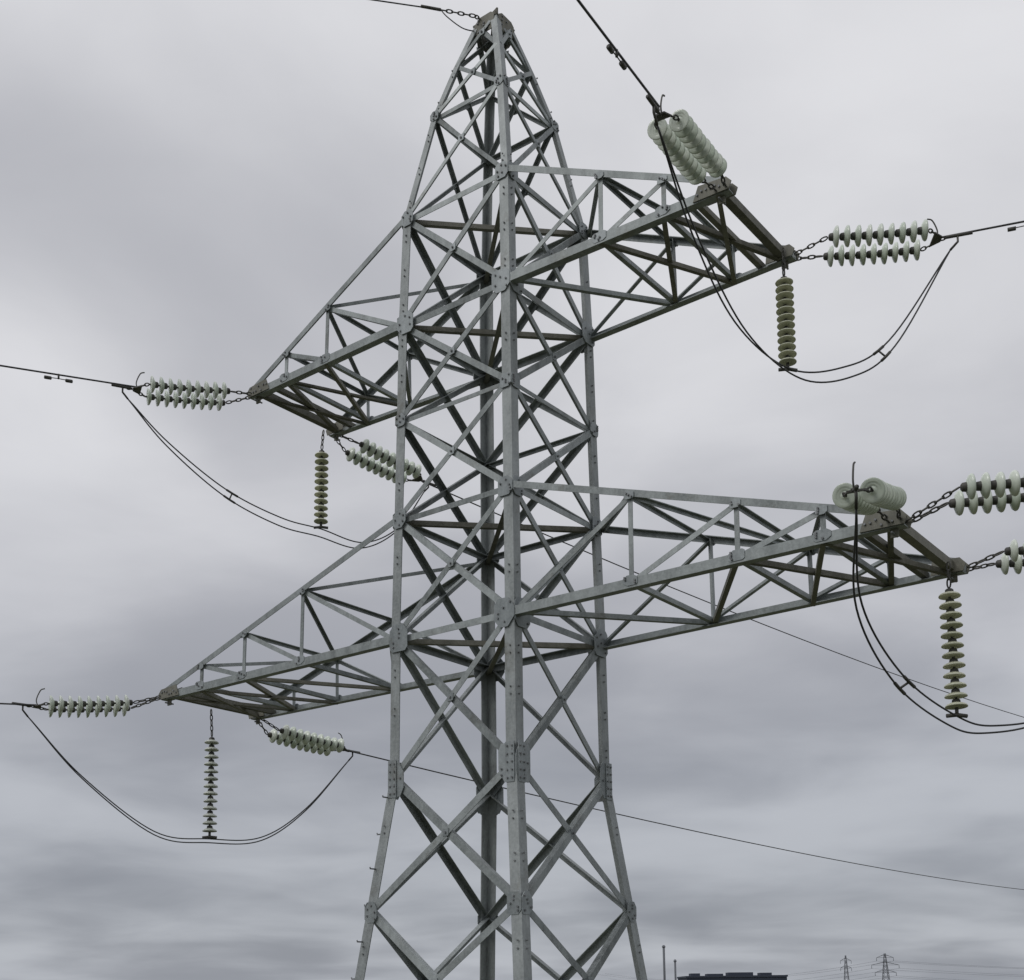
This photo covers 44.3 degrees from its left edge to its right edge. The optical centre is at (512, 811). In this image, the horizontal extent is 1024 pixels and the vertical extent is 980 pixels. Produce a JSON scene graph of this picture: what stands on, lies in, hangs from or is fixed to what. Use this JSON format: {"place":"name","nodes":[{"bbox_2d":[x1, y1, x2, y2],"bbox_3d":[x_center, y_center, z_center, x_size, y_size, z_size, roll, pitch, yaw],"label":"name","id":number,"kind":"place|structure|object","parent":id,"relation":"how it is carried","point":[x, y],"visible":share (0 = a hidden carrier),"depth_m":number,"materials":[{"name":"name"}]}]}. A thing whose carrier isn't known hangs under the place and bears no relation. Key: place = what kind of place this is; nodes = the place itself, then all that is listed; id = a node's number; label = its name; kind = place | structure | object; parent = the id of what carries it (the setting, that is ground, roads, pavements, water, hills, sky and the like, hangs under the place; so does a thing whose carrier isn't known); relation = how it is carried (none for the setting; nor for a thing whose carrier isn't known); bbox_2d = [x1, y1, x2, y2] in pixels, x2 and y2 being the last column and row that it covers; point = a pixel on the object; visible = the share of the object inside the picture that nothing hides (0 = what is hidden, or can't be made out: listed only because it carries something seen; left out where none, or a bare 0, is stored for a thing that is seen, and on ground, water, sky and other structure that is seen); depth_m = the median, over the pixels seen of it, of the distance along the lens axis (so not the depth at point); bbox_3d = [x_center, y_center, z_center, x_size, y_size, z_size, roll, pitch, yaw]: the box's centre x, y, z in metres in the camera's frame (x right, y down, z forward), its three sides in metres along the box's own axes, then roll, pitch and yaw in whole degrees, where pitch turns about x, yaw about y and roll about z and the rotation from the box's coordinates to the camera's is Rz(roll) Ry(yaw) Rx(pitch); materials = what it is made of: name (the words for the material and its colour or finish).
{"place":"outdoors","nodes":[
{"label":"outdoors","id":0,"kind":"place"},
{"bbox_2d":[0,0,1023,979],"label":"sky","id":1,"kind":"structure","parent":0,"point":[186,185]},
{"bbox_2d":[678,977,786,979],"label":"walls","id":2,"kind":"structure","parent":0,"point":[747,978],"depth_m":218.03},
{"bbox_2d":[677,972,787,978],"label":"roof","id":3,"kind":"structure","parent":2,"relation":"on","point":[728,974],"depth_m":222.57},
{"label":"ground","id":4,"kind":"structure","parent":0,"visible":0},
{"bbox_2d":[159,7,969,979],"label":"transmission tower","id":5,"kind":"structure","parent":4,"relation":"on","point":[513,613],"depth_m":16.19,"materials":[{"name":"metal"}]},
{"bbox_2d":[12,688,160,717],"bbox_3d":[-6.324,-1.547,18.689,2.105,0.475,0.649,3,-9,-22],"label":"insulator string","id":6,"kind":"object","parent":5,"relation":"attached to","point":[126,703],"visible":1,"depth_m":18.59,"materials":[{"name":"white glass"}]},
{"bbox_2d":[0,703,36,705],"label":"power line cable","id":7,"kind":"object","parent":6,"relation":"attached to","point":[17,704],"visible":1,"depth_m":18.11,"materials":[{"name":"metal"}]},
{"bbox_2d":[28,717,348,844],"bbox_3d":[-4.846,-0.330,19.671,5.370,1.718,0.432,5,-10,-36],"label":"jumper cable","id":8,"kind":"object","parent":6,"relation":"attached to","point":[92,786],"visible":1,"depth_m":19.33,"materials":[{"name":"metal"}]},
{"bbox_2d":[111,372,251,410],"bbox_3d":[-4.820,-6.064,18.310,1.999,0.496,0.647,3,-9,-23],"label":"insulator string","id":9,"kind":"object","parent":5,"relation":"attached to","point":[198,389],"visible":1,"depth_m":18.28,"materials":[{"name":"white glass"}]},
{"bbox_2d":[0,365,135,386],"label":"power line cable","id":10,"kind":"object","parent":9,"relation":"attached to","point":[59,375],"visible":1,"depth_m":17.17,"materials":[{"name":"metal"}]},
{"bbox_2d":[127,399,424,548],"bbox_3d":[-3.469,-4.949,19.329,5.062,1.485,0.206,5,-10,-35],"label":"jumper cable","id":11,"kind":"object","parent":9,"relation":"attached to","point":[145,420],"visible":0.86,"depth_m":18.91,"materials":[{"name":"metal"}]},
{"bbox_2d":[202,709,218,838],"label":"insulator string","id":12,"kind":"object","parent":5,"relation":"attached to","point":[211,749],"visible":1,"depth_m":19.53,"materials":[{"name":"green glass"}]},
{"bbox_2d":[259,719,359,760],"bbox_3d":[-3.379,-1.184,21.038,2.041,0.526,0.645,6,-11,-39],"label":"insulator string","id":13,"kind":"object","parent":5,"relation":"attached to","point":[300,739],"visible":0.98,"depth_m":20.84,"materials":[{"name":"white glass"}]},
{"bbox_2d":[345,750,1023,889],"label":"power line cable","id":14,"kind":"object","parent":13,"relation":"attached to","point":[668,825],"visible":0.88,"depth_m":29.83,"materials":[{"name":"metal"}]},
{"bbox_2d":[314,430,328,528],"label":"insulator string","id":15,"kind":"object","parent":5,"relation":"attached to","point":[321,461],"visible":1,"depth_m":19.55,"materials":[{"name":"green glass"}]},
{"bbox_2d":[336,435,435,490],"bbox_3d":[-2.024,-5.635,20.479,2.001,0.508,0.646,6,-11,-40],"label":"insulator string","id":16,"kind":"object","parent":5,"relation":"attached to","point":[378,452],"visible":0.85,"depth_m":20.33,"materials":[{"name":"white glass"}]},
{"bbox_2d":[419,480,1023,717],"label":"power line cable","id":17,"kind":"object","parent":16,"relation":"attached to","point":[735,613],"visible":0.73,"depth_m":28.94,"materials":[{"name":"metal"}]},
{"bbox_2d":[372,0,479,31],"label":"earth wire","id":18,"kind":"object","parent":5,"relation":"attached to","point":[441,10],"visible":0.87,"depth_m":17.12,"materials":[{"name":"metal"}]},
{"bbox_2d":[646,94,726,190],"bbox_3d":[1.793,-6.863,13.041,0.454,0.497,2.107,-5,-9,29],"label":"insulator string","id":19,"kind":"object","parent":5,"relation":"attached to","point":[695,156],"visible":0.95,"depth_m":12.97,"materials":[{"name":"white glass"}]},
{"bbox_2d":[576,0,659,107],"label":"power line cable","id":20,"kind":"object","parent":19,"relation":"attached to","point":[613,49],"visible":1,"depth_m":11.38,"materials":[{"name":"metal"}]},
{"bbox_2d":[775,249,797,371],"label":"insulator string","id":21,"kind":"object","parent":5,"relation":"attached to","point":[785,311],"visible":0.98,"depth_m":14.88,"materials":[{"name":"green glass"}]},
{"bbox_2d":[657,125,950,382],"bbox_3d":[2.985,-5.967,14.009,4.616,1.625,1.177,5,-10,-34],"label":"jumper cable","id":22,"kind":"object","parent":21,"relation":"attached to","point":[751,340],"visible":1,"depth_m":14.11,"materials":[{"name":"metal"}]},
{"bbox_2d":[832,461,906,522],"bbox_3d":[3.226,-2.765,11.341,0.459,0.646,2.024,-5,-9,28],"label":"insulator string","id":23,"kind":"object","parent":5,"relation":"attached to","point":[871,495],"visible":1,"depth_m":11.00,"materials":[{"name":"white glass"}]},
{"bbox_2d":[794,218,972,266],"bbox_3d":[4.422,-6.864,15.080,2.078,0.455,0.646,-1,-8,5],"label":"insulator string","id":24,"kind":"object","parent":5,"relation":"attached to","point":[901,233],"visible":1,"depth_m":14.96,"materials":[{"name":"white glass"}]},
{"bbox_2d":[945,220,1023,236],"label":"power line cable","id":25,"kind":"object","parent":24,"relation":"attached to","point":[1009,229],"visible":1,"depth_m":14.80,"materials":[{"name":"metal"}]},
{"bbox_2d":[938,561,967,717],"bbox_3d":[4.602,-1.807,13.169,0.234,1.697,0.235,-1,-8,0],"label":"insulator string","id":26,"kind":"object","parent":5,"relation":"attached to","point":[951,625],"visible":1,"depth_m":13.12,"materials":[{"name":"green glass"}]},
{"bbox_2d":[852,510,1023,733],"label":"jumper cable","id":27,"kind":"object","parent":26,"relation":"attached to","point":[905,678],"visible":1,"depth_m":11.89,"materials":[{"name":"metal"}]},
{"bbox_2d":[905,470,1023,522],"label":"insulator string","id":28,"kind":"object","parent":5,"relation":"attached to","point":[999,484],"visible":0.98,"depth_m":12.09,"materials":[{"name":"white glass"}]},
{"bbox_2d":[967,539,1023,574],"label":"insulator string","id":29,"kind":"object","parent":5,"relation":"attached to","point":[1014,552],"visible":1,"depth_m":13.60,"materials":[{"name":"white glass"}]},
{"bbox_2d":[662,945,665,979],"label":"chimney stack","id":30,"kind":"object","parent":4,"relation":"on","point":[664,971],"visible":1,"depth_m":297.61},
{"bbox_2d":[674,959,676,979],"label":"chimney stack","id":31,"kind":"object","parent":4,"relation":"on","point":[675,960],"visible":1,"depth_m":297.51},
{"bbox_2d":[840,956,851,979],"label":"distant pylon","id":32,"kind":"object","parent":4,"relation":"on","point":[845,967],"visible":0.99,"depth_m":694.59,"materials":[{"name":"metal"}]},
{"bbox_2d":[871,953,897,979],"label":"distant pylon","id":33,"kind":"object","parent":4,"relation":"on","point":[886,965],"visible":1,"depth_m":595.54,"materials":[{"name":"metal"}]},
{"bbox_2d":[605,961,1019,979],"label":"distant power line","id":34,"kind":"object","parent":33,"relation":"hanging from","point":[866,965],"visible":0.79,"depth_m":597.45,"materials":[{"name":"metal"}]},
{"bbox_2d":[614,968,1023,979],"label":"distant power line","id":35,"kind":"object","parent":33,"relation":"hanging from","point":[916,971],"visible":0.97,"depth_m":593.17,"materials":[{"name":"metal"}]}
]}

